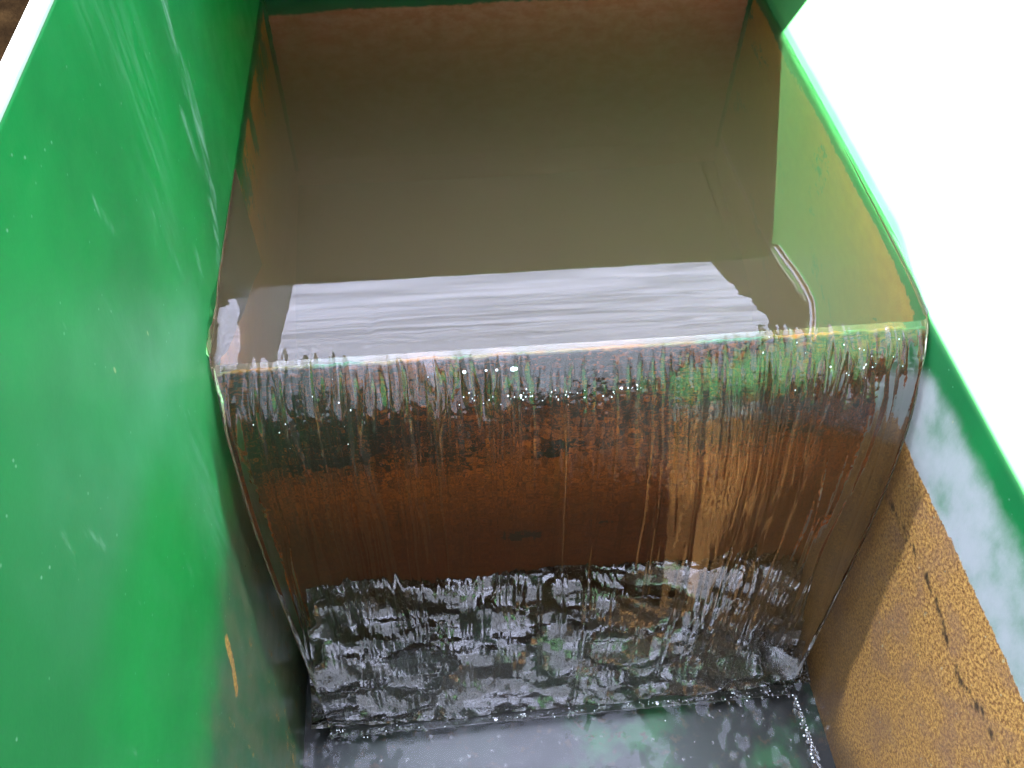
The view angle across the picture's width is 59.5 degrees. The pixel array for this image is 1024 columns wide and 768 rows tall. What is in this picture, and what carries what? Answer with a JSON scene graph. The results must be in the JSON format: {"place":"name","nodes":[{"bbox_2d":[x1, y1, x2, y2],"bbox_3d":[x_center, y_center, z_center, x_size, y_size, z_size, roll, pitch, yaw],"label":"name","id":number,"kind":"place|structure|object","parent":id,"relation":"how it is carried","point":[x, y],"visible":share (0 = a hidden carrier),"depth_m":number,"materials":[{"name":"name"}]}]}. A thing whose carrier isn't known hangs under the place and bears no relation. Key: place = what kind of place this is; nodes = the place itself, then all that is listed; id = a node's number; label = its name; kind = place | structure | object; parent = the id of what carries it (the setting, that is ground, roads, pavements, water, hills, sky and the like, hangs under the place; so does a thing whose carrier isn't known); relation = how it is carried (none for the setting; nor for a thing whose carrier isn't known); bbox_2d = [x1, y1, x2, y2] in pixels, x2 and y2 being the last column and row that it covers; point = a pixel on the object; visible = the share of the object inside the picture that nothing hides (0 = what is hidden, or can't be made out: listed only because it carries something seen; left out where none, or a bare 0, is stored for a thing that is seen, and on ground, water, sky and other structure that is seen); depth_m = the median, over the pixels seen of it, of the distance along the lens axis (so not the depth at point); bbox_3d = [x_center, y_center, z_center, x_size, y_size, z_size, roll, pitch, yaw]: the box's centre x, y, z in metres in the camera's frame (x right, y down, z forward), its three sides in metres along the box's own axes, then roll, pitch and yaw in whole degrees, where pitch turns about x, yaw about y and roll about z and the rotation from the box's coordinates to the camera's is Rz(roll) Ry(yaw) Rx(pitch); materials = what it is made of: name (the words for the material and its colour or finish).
{"place":"outdoors","nodes":[
{"label":"outdoors","id":0,"kind":"place"},
{"bbox_2d":[0,0,29,61],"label":"ground","id":1,"kind":"structure","parent":0,"point":[12,12],"depth_m":2.50,"materials":[{"name":"brown soil"}]},
{"bbox_2d":[0,0,1023,767],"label":"water channel","id":2,"kind":"object","parent":1,"relation":"on","point":[144,620],"visible":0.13,"depth_m":0.68,"materials":[{"name":"green paint"}]},
{"bbox_2d":[309,661,810,728],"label":"plunge water","id":3,"kind":"structure","parent":2,"relation":"in","point":[319,720],"depth_m":1.01,"materials":[{"name":"clear liquid"}]},
{"bbox_2d":[206,0,929,737],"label":"water","id":4,"kind":"structure","parent":2,"relation":"in","point":[672,210],"depth_m":0.82,"materials":[{"name":"clear liquid"}]},
{"bbox_2d":[253,328,902,762],"bbox_3d":[0.069,0.219,0.856,0.550,0.503,0.236,-4,51,-4],"label":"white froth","id":5,"kind":"object","parent":4,"relation":"on","point":[611,396],"visible":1,"depth_m":0.74,"materials":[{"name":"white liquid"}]},
{"bbox_2d":[330,689,821,767],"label":"water beads","id":6,"kind":"object","parent":2,"relation":"on","point":[800,715],"visible":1,"depth_m":1.01}
]}

